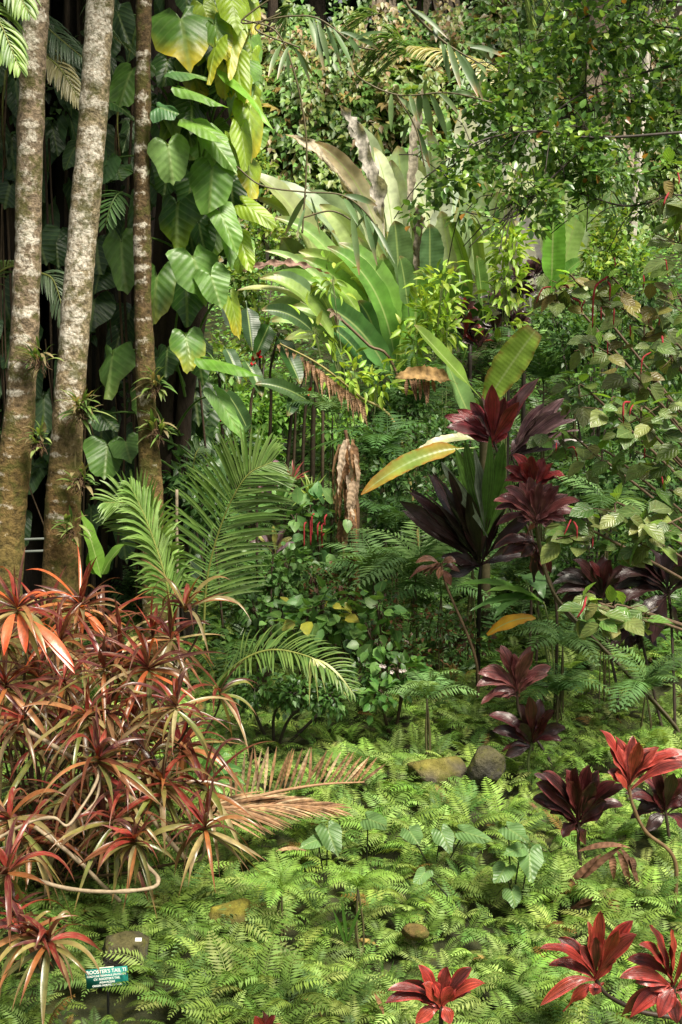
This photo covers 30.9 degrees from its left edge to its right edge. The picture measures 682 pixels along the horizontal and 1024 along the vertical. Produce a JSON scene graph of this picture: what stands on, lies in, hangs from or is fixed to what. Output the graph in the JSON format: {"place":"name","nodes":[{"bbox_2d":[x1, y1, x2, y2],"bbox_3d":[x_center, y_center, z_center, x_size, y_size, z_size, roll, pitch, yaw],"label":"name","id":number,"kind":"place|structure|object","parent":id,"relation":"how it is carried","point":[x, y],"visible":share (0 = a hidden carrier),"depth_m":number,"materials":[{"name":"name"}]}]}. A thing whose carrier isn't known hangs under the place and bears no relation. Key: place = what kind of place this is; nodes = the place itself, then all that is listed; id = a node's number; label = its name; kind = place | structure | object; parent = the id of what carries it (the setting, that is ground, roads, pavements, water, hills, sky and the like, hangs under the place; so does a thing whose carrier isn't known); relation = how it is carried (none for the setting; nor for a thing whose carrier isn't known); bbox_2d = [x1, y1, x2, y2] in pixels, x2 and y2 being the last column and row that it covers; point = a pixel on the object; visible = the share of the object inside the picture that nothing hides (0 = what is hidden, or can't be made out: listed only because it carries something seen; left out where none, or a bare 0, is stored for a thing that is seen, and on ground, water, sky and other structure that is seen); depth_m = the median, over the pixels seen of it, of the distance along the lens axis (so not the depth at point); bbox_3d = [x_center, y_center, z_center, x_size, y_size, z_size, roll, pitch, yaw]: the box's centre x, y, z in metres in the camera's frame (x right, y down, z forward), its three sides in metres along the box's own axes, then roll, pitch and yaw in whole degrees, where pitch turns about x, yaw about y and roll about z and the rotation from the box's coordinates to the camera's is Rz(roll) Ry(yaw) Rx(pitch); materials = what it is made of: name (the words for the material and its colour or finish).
{"place":"outdoors","nodes":[
{"label":"outdoors","id":0,"kind":"place"},
{"bbox_2d":[56,385,113,435],"bbox_3d":[-2.062,-0.821,9.954,0.496,0.429,0.277,0,6,0],"label":"epiphyte","id":1,"kind":"object","parent":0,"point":[78,402],"visible":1,"depth_m":10.01,"materials":[{"name":"green plant"}]},
{"bbox_2d":[0,33,681,1023],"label":"ground","id":2,"kind":"structure","parent":0,"point":[98,1005],"depth_m":8.58,"materials":[{"name":"plant"}]},
{"bbox_2d":[0,0,41,77],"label":"palm plant","id":3,"kind":"object","parent":2,"relation":"on","point":[18,8],"visible":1,"depth_m":9.05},
{"bbox_2d":[0,0,48,764],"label":"palm tree","id":4,"kind":"object","parent":2,"relation":"on","point":[15,458],"visible":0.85,"depth_m":9.80,"materials":[{"name":"brown plant"}]},
{"bbox_2d":[10,332,62,377],"bbox_3d":[-2.378,-1.224,9.693,0.412,0.364,0.203,1,6,11],"label":"epiphyte","id":5,"kind":"object","parent":4,"relation":"attached to","point":[34,352],"visible":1,"depth_m":9.74,"materials":[{"name":"green plant"}]},
{"bbox_2d":[0,260,63,326],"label":"palm plant","id":6,"kind":"object","parent":2,"relation":"on","point":[52,293],"visible":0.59,"depth_m":11.02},
{"bbox_2d":[46,54,80,109],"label":"palm plant","id":7,"kind":"object","parent":2,"relation":"on","point":[66,89],"visible":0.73,"depth_m":11.01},
{"bbox_2d":[38,0,114,744],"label":"palm tree","id":8,"kind":"object","parent":2,"relation":"on","point":[78,281],"visible":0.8,"depth_m":10.09,"materials":[{"name":"grey plant"}]},
{"bbox_2d":[0,0,161,643],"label":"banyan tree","id":9,"kind":"object","parent":2,"relation":"on","point":[67,15],"visible":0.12,"depth_m":12.83,"materials":[{"name":"brown plant"}]},
{"bbox_2d":[0,0,227,645],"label":"tree trunks","id":10,"kind":"object","parent":9,"relation":"attached to","point":[206,419],"visible":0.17,"depth_m":12.27,"materials":[{"name":"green plant"}]},
{"bbox_2d":[0,0,277,650],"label":"climbing philodendron","id":11,"kind":"object","parent":9,"relation":"attached to","point":[207,113],"visible":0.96,"depth_m":11.04,"materials":[{"name":"green plant"}]},
{"bbox_2d":[18,0,135,88],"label":"palm plant","id":12,"kind":"object","parent":11,"relation":"attached to","point":[74,59],"visible":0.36,"depth_m":11.21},
{"bbox_2d":[81,511,123,576],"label":"broad leaf plant","id":13,"kind":"object","parent":2,"relation":"on","point":[102,563],"visible":0.86,"depth_m":10.86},
{"bbox_2d":[85,966,128,1022],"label":"name sign","id":14,"kind":"object","parent":2,"relation":"on","point":[108,976],"visible":0.99,"depth_m":6.58,"materials":[{"name":"plastic"}]},
{"bbox_2d":[0,544,268,1023],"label":"rooster tail ti","id":15,"kind":"object","parent":2,"relation":"on","point":[73,811],"visible":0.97,"depth_m":7.42,"materials":[{"name":"red plant"}]},
{"bbox_2d":[149,740,244,793],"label":"green ti plant","id":16,"kind":"object","parent":15,"relation":"attached to","point":[226,757],"visible":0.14,"depth_m":7.97,"materials":[{"name":"green plant"}]},
{"bbox_2d":[133,0,170,702],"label":"palm tree","id":17,"kind":"object","parent":2,"relation":"on","point":[150,460],"visible":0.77,"depth_m":10.79,"materials":[{"name":"brown plant"}]},
{"bbox_2d":[90,425,297,639],"bbox_3d":[-1.237,0.206,10.280,1.627,1.873,0.920,-3,7,-25],"label":"palm plant","id":18,"kind":"object","parent":2,"relation":"on","point":[145,507],"visible":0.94,"depth_m":10.20,"materials":[{"name":"plant"}]},
{"bbox_2d":[158,425,262,647],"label":"palm frond","id":19,"kind":"object","parent":2,"relation":"on","point":[194,513],"visible":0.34,"depth_m":11.95,"materials":[{"name":"green plant"}]},
{"bbox_2d":[209,149,303,440],"bbox_3d":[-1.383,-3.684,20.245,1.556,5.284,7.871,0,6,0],"label":"leafy vine shrub","id":20,"kind":"object","parent":2,"relation":"on","point":[250,298],"visible":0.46,"depth_m":18.27,"materials":[{"name":"green plant"}]},
{"bbox_2d":[219,541,321,704],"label":"leafy shrub","id":21,"kind":"object","parent":2,"relation":"on","point":[282,572],"visible":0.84,"depth_m":10.88,"materials":[{"name":"green plant"}]},
{"bbox_2d":[249,526,294,648],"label":"ti plant","id":22,"kind":"object","parent":2,"relation":"on","point":[277,539],"visible":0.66,"depth_m":11.79,"materials":[{"name":"brown plant"}]},
{"bbox_2d":[193,373,362,487],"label":"leafy shrub","id":23,"kind":"object","parent":2,"relation":"on","point":[280,417],"visible":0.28,"depth_m":16.49,"materials":[{"name":"green plant"}]},
{"bbox_2d":[235,849,322,955],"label":"fern","id":24,"kind":"object","parent":2,"relation":"on","point":[274,878],"visible":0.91,"depth_m":7.16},
{"bbox_2d":[216,258,348,551],"bbox_3d":[-0.749,-1.237,15.218,1.748,3.644,1.071,0,6,0],"label":"heliconia clump","id":25,"kind":"object","parent":2,"relation":"on","point":[258,338],"visible":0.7,"depth_m":15.10,"materials":[{"name":"green plant"}]},
{"bbox_2d":[213,622,361,701],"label":"palm frond","id":26,"kind":"object","parent":2,"relation":"on","point":[305,667],"visible":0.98,"depth_m":9.34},
{"bbox_2d":[219,649,383,755],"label":"dark shrub","id":27,"kind":"object","parent":2,"relation":"on","point":[253,699],"visible":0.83,"depth_m":9.79,"materials":[{"name":"green plant"}]},
{"bbox_2d":[259,575,363,720],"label":"leafy shrub","id":28,"kind":"object","parent":2,"relation":"on","point":[330,625],"visible":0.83,"depth_m":10.31,"materials":[{"name":"green plant"}]},
{"bbox_2d":[264,481,360,656],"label":"chenille plant","id":29,"kind":"object","parent":2,"relation":"on","point":[314,531],"visible":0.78,"depth_m":12.06,"materials":[{"name":"green plant"}]},
{"bbox_2d":[299,820,341,907],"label":"taro plant","id":30,"kind":"object","parent":2,"relation":"on","point":[330,837],"visible":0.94,"depth_m":7.62,"materials":[{"name":"green plant"}]},
{"bbox_2d":[279,391,371,554],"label":"fern","id":31,"kind":"object","parent":2,"relation":"on","point":[329,406],"visible":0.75,"depth_m":14.13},
{"bbox_2d":[256,105,424,270],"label":"banana clump","id":32,"kind":"object","parent":2,"relation":"on","point":[381,192],"visible":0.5,"depth_m":17.55,"materials":[{"name":"green plant"}]},
{"bbox_2d":[0,499,681,1023],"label":"fern ground cover","id":33,"kind":"object","parent":2,"relation":"on","point":[244,969],"visible":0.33,"depth_m":7.58,"materials":[{"name":"plant"}]},
{"bbox_2d":[101,931,148,978],"bbox_3d":[-1.212,2.477,6.889,0.272,0.259,0.263,0,6,0],"label":"mossy rock","id":34,"kind":"object","parent":33,"relation":"on","point":[123,939],"visible":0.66,"depth_m":6.84,"materials":[{"name":"stone"}]},
{"bbox_2d":[208,898,249,935],"bbox_3d":[-0.643,2.354,7.198,0.231,0.187,0.214,2,6,14],"label":"mossy rock","id":35,"kind":"object","parent":33,"relation":"on","point":[238,907],"visible":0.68,"depth_m":7.12,"materials":[{"name":"stone"}]},
{"bbox_2d":[195,791,352,837],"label":"dead palm frond","id":36,"kind":"object","parent":33,"relation":"on","point":[283,803],"visible":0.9,"depth_m":8.01,"materials":[{"name":"brown plant"}]},
{"bbox_2d":[221,746,384,805],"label":"dead palm frond","id":37,"kind":"object","parent":33,"relation":"on","point":[356,772],"visible":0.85,"depth_m":8.40,"materials":[{"name":"brown plant"}]},
{"bbox_2d":[467,745,505,787],"bbox_3d":[1.066,1.874,9.025,0.291,0.323,0.196,0,6,0],"label":"mossy rock","id":38,"kind":"object","parent":33,"relation":"on","point":[488,761],"visible":0.88,"depth_m":8.96,"materials":[{"name":"stone"}]},
{"bbox_2d":[486,613,535,635],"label":"fallen leaf","id":39,"kind":"object","parent":33,"relation":"on","point":[507,622],"visible":1,"depth_m":10.08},
{"bbox_2d":[332,430,362,657],"bbox_3d":[0.102,0.393,11.996,0.368,2.370,0.274,-6,8,-43],"label":"dry banana stump","id":40,"kind":"object","parent":2,"relation":"on","point":[346,458],"visible":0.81,"depth_m":11.88,"materials":[{"name":"brown plant"}]},
{"bbox_2d":[277,343,418,545],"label":"dead banana leaf","id":41,"kind":"object","parent":2,"relation":"on","point":[342,393],"visible":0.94,"depth_m":13.77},
{"bbox_2d":[288,250,413,576],"bbox_3d":[0.029,-1.093,14.426,1.073,4.044,1.762,-3,7,-30],"label":"yellow green shrub","id":42,"kind":"object","parent":2,"relation":"on","point":[367,380],"visible":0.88,"depth_m":14.08,"materials":[{"name":"green plant"}]},
{"bbox_2d":[23,129,681,687],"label":"undergrowth","id":43,"kind":"object","parent":2,"relation":"on","point":[497,571],"visible":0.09,"depth_m":14.01,"materials":[{"name":"green plant"}]},
{"bbox_2d":[270,3,439,87],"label":"palm plant","id":44,"kind":"object","parent":2,"relation":"on","point":[372,55],"visible":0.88,"depth_m":27.01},
{"bbox_2d":[317,863,402,969],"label":"fern","id":45,"kind":"object","parent":2,"relation":"on","point":[351,877],"visible":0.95,"depth_m":7.16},
{"bbox_2d":[236,0,501,274],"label":"bamboo","id":46,"kind":"object","parent":2,"relation":"on","point":[319,40],"visible":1,"depth_m":5.83,"materials":[{"name":"plant"}]},
{"bbox_2d":[334,580,406,718],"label":"leafy shrub","id":47,"kind":"object","parent":2,"relation":"on","point":[371,607],"visible":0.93,"depth_m":10.25,"materials":[{"name":"green plant"}]},
{"bbox_2d":[301,529,451,658],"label":"fern","id":48,"kind":"object","parent":2,"relation":"on","point":[368,559],"visible":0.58,"depth_m":11.43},
{"bbox_2d":[311,409,454,590],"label":"fern","id":49,"kind":"object","parent":2,"relation":"on","point":[379,447],"visible":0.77,"depth_m":13.45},
{"bbox_2d":[342,491,435,636],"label":"fern","id":50,"kind":"object","parent":2,"relation":"on","point":[401,518],"visible":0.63,"depth_m":12.39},
{"bbox_2d":[355,641,432,746],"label":"flowering shrub","id":51,"kind":"object","parent":2,"relation":"on","point":[394,670],"visible":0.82,"depth_m":9.84,"materials":[{"name":"green plant"}]},
{"bbox_2d":[295,557,499,694],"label":"reddish stem shrub","id":52,"kind":"object","parent":2,"relation":"on","point":[447,641],"visible":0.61,"depth_m":10.75,"materials":[{"name":"green plant"}]},
{"bbox_2d":[338,520,461,655],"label":"fern","id":53,"kind":"object","parent":2,"relation":"on","point":[428,549],"visible":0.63,"depth_m":11.25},
{"bbox_2d":[327,351,483,573],"bbox_3d":[0.872,-0.509,14.551,1.572,2.729,1.585,-6,8,-44],"label":"fern","id":54,"kind":"object","parent":2,"relation":"on","point":[409,398],"visible":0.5,"depth_m":14.35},
{"bbox_2d":[339,383,478,594],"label":"dark shrub","id":55,"kind":"object","parent":2,"relation":"on","point":[410,413],"visible":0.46,"depth_m":13.01,"materials":[{"name":"green plant"}]},
{"bbox_2d":[260,191,590,399],"bbox_3d":[0.897,-2.609,15.930,4.043,2.591,3.354,0,6,0],"label":"banana clump","id":56,"kind":"object","parent":2,"relation":"on","point":[380,294],"visible":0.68,"depth_m":16.20,"materials":[{"name":"green plant"}]},
{"bbox_2d":[382,669,478,756],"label":"fern","id":57,"kind":"object","parent":2,"relation":"on","point":[433,688],"visible":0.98,"depth_m":9.48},
{"bbox_2d":[385,965,485,1023],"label":"ti plant","id":58,"kind":"object","parent":2,"relation":"on","point":[440,994],"visible":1,"depth_m":5.85,"materials":[{"name":"red plant"}]},
{"bbox_2d":[390,258,483,541],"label":"yellow green shrub","id":59,"kind":"object","parent":2,"relation":"on","point":[446,315],"visible":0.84,"depth_m":14.80,"materials":[{"name":"green plant"}]},
{"bbox_2d":[407,756,467,793],"bbox_3d":[0.706,1.956,9.161,0.426,0.309,0.341,-5,8,-40],"label":"mossy rock","id":60,"kind":"object","parent":2,"relation":"on","point":[441,770],"visible":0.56,"depth_m":9.04,"materials":[{"name":"stone"}]},
{"bbox_2d":[381,548,496,684],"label":"fern","id":61,"kind":"object","parent":2,"relation":"on","point":[428,582],"visible":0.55,"depth_m":11.37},
{"bbox_2d":[410,555,479,729],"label":"ti plant","id":62,"kind":"object","parent":2,"relation":"on","point":[443,573],"visible":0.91,"depth_m":10.50,"materials":[{"name":"red plant"}]},
{"bbox_2d":[400,824,492,889],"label":"taro plant","id":63,"kind":"object","parent":2,"relation":"on","point":[444,838],"visible":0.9,"depth_m":7.83,"materials":[{"name":"green plant"}]},
{"bbox_2d":[218,0,681,289],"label":"cliff vines","id":64,"kind":"object","parent":2,"relation":"on","point":[332,83],"visible":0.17,"depth_m":28.55,"materials":[{"name":"green plant"}]},
{"bbox_2d":[361,324,541,644],"bbox_3d":[0.958,-0.131,11.757,1.700,3.295,0.804,-3,7,-30],"label":"young banana","id":65,"kind":"object","parent":2,"relation":"on","point":[512,359],"visible":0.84,"depth_m":11.77,"materials":[{"name":"green plant"}]},
{"bbox_2d":[405,46,501,84],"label":"palm plant","id":66,"kind":"object","parent":2,"relation":"on","point":[423,50],"visible":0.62,"depth_m":21.18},
{"bbox_2d":[258,0,660,46],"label":"forest understorey","id":67,"kind":"object","parent":2,"relation":"on","point":[305,2],"visible":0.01,"depth_m":35.62,"materials":[{"name":"green plant"}]},
{"bbox_2d":[399,471,528,703],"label":"ti plant","id":68,"kind":"object","parent":2,"relation":"on","point":[452,522],"visible":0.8,"depth_m":10.59,"materials":[{"name":"purple plant"}]},
{"bbox_2d":[451,296,493,446],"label":"ti plant","id":69,"kind":"object","parent":2,"relation":"on","point":[469,338],"visible":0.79,"depth_m":15.82,"materials":[{"name":"purple plant"}]},
{"bbox_2d":[441,436,511,536],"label":"ti plant","id":70,"kind":"object","parent":2,"relation":"on","point":[485,488],"visible":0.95,"depth_m":10.37,"materials":[{"name":"green plant"}]},
{"bbox_2d":[444,378,538,669],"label":"ti plant","id":71,"kind":"object","parent":2,"relation":"on","point":[494,419],"visible":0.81,"depth_m":10.81,"materials":[{"name":"red plant"}]},
{"bbox_2d":[367,87,616,306],"bbox_3d":[2.250,-4.861,19.204,3.714,3.442,2.008,-4,7,-33],"label":"banana clump","id":72,"kind":"object","parent":2,"relation":"on","point":[409,171],"visible":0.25,"depth_m":18.76,"materials":[{"name":"green plant"}]},
{"bbox_2d":[470,205,539,525],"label":"yellow green shrub","id":73,"kind":"object","parent":2,"relation":"on","point":[509,252],"visible":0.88,"depth_m":14.92,"materials":[{"name":"green plant"}]},
{"bbox_2d":[480,289,531,511],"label":"ti plant","id":74,"kind":"object","parent":2,"relation":"on","point":[513,316],"visible":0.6,"depth_m":15.82,"materials":[{"name":"red plant"}]},
{"bbox_2d":[457,571,554,696],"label":"aroid plant","id":75,"kind":"object","parent":2,"relation":"on","point":[538,585],"visible":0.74,"depth_m":10.48,"materials":[{"name":"green plant"}]},
{"bbox_2d":[477,645,553,771],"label":"ti plant","id":76,"kind":"object","parent":2,"relation":"on","point":[520,676],"visible":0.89,"depth_m":9.54,"materials":[{"name":"red plant"}]},
{"bbox_2d":[492,821,543,927],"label":"taro plant","id":77,"kind":"object","parent":2,"relation":"on","point":[530,863],"visible":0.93,"depth_m":7.43,"materials":[{"name":"green plant"}]},
{"bbox_2d":[494,533,558,720],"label":"ti plant","id":78,"kind":"object","parent":2,"relation":"on","point":[526,546],"visible":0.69,"depth_m":10.34,"materials":[{"name":"purple plant"}]},
{"bbox_2d":[510,256,543,482],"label":"ti plant","id":79,"kind":"object","parent":2,"relation":"on","point":[536,266],"visible":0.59,"depth_m":16.26,"materials":[{"name":"green plant"}]},
{"bbox_2d":[489,696,565,795],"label":"ti plant","id":80,"kind":"object","parent":2,"relation":"on","point":[530,725],"visible":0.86,"depth_m":9.20,"materials":[{"name":"purple plant"}]},
{"bbox_2d":[393,0,681,264],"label":"leaved tree","id":81,"kind":"object","parent":2,"relation":"on","point":[591,164],"visible":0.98,"depth_m":8.56,"materials":[{"name":"green plant"}]},
{"bbox_2d":[471,327,606,603],"bbox_3d":[2.173,-0.494,13.443,1.543,3.068,1.523,0,6,0],"label":"fern","id":82,"kind":"object","parent":2,"relation":"on","point":[534,368],"visible":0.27,"depth_m":13.36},
{"bbox_2d":[510,398,582,685],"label":"ti plant","id":83,"kind":"object","parent":2,"relation":"on","point":[542,419],"visible":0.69,"depth_m":11.17,"materials":[{"name":"purple plant"}]},
{"bbox_2d":[503,660,614,748],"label":"fern","id":84,"kind":"object","parent":2,"relation":"on","point":[560,682],"visible":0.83,"depth_m":10.02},
{"bbox_2d":[504,611,621,743],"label":"fern","id":85,"kind":"object","parent":2,"relation":"on","point":[553,636],"visible":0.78,"depth_m":10.14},
{"bbox_2d":[465,0,666,254],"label":"forest tree","id":86,"kind":"object","parent":2,"relation":"on","point":[647,60],"visible":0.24,"depth_m":27.27,"materials":[{"name":"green plant"}]},
{"bbox_2d":[532,765,623,896],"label":"ti plant","id":87,"kind":"object","parent":2,"relation":"on","point":[585,795],"visible":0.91,"depth_m":7.79,"materials":[{"name":"purple plant"}]},
{"bbox_2d":[493,477,681,749],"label":"ti plant","id":88,"kind":"object","parent":2,"relation":"on","point":[547,504],"visible":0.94,"depth_m":10.02,"materials":[{"name":"red plant"}]},
{"bbox_2d":[505,453,676,731],"bbox_3d":[2.098,0.754,10.093,1.525,2.446,0.244,2,6,22],"label":"ti plant","id":89,"kind":"object","parent":2,"relation":"on","point":[532,468],"visible":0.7,"depth_m":10.18,"materials":[{"name":"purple plant"}]},
{"bbox_2d":[553,557,639,732],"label":"ti plant","id":90,"kind":"object","parent":2,"relation":"on","point":[602,573],"visible":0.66,"depth_m":10.47,"materials":[{"name":"purple plant"}]},
{"bbox_2d":[556,842,639,910],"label":"dead leaf","id":91,"kind":"object","parent":2,"relation":"on","point":[588,868],"visible":0.88,"depth_m":7.67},
{"bbox_2d":[526,247,681,595],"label":"dark shrub","id":92,"kind":"object","parent":2,"relation":"on","point":[575,326],"visible":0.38,"depth_m":12.34,"materials":[{"name":"green plant"}]},
{"bbox_2d":[527,147,681,641],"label":"chenille bush","id":93,"kind":"object","parent":2,"relation":"on","point":[655,531],"visible":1,"depth_m":8.96,"materials":[{"name":"green plant"}]},
{"bbox_2d":[539,911,671,1019],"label":"ti plant","id":94,"kind":"object","parent":2,"relation":"on","point":[601,953],"visible":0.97,"depth_m":6.14,"materials":[{"name":"red plant"}]},
{"bbox_2d":[580,0,634,171],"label":"forest tree","id":95,"kind":"object","parent":2,"relation":"on","point":[592,81],"visible":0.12,"depth_m":28.69,"materials":[{"name":"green plant"}]},
{"bbox_2d":[562,199,661,465],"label":"shrub","id":96,"kind":"object","parent":2,"relation":"on","point":[598,265],"visible":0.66,"depth_m":14.96,"materials":[{"name":"green plant"}]},
{"bbox_2d":[543,440,681,663],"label":"dark shrub","id":97,"kind":"object","parent":2,"relation":"on","point":[558,567],"visible":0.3,"depth_m":11.34,"materials":[{"name":"green plant"}]},
{"bbox_2d":[556,472,671,716],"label":"fern","id":98,"kind":"object","parent":2,"relation":"on","point":[607,500],"visible":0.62,"depth_m":10.65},
{"bbox_2d":[596,140,634,217],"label":"palm plant","id":99,"kind":"object","parent":2,"relation":"on","point":[621,166],"visible":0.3,"depth_m":11.74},
{"bbox_2d":[608,627,666,728],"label":"ti plant","id":100,"kind":"object","parent":2,"relation":"on","point":[631,640],"visible":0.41,"depth_m":10.24,"materials":[{"name":"purple plant"}]},
{"bbox_2d":[594,642,681,738],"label":"fern","id":101,"kind":"object","parent":2,"relation":"on","point":[648,677],"visible":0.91,"depth_m":9.74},
{"bbox_2d":[600,730,681,918],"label":"ti plant","id":102,"kind":"object","parent":2,"relation":"on","point":[633,759],"visible":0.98,"depth_m":7.59,"materials":[{"name":"red plant"}]},
{"bbox_2d":[614,544,681,737],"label":"ti plant","id":103,"kind":"object","parent":2,"relation":"on","point":[648,577],"visible":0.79,"depth_m":10.00,"materials":[{"name":"purple plant"}]},
{"bbox_2d":[620,925,681,1023],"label":"ti plant","id":104,"kind":"object","parent":2,"relation":"on","point":[660,992],"visible":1,"depth_m":5.94,"materials":[{"name":"red plant"}]},
{"bbox_2d":[625,773,681,871],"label":"ti plant","id":105,"kind":"object","parent":2,"relation":"on","point":[666,796],"visible":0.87,"depth_m":8.12,"materials":[{"name":"purple plant"}]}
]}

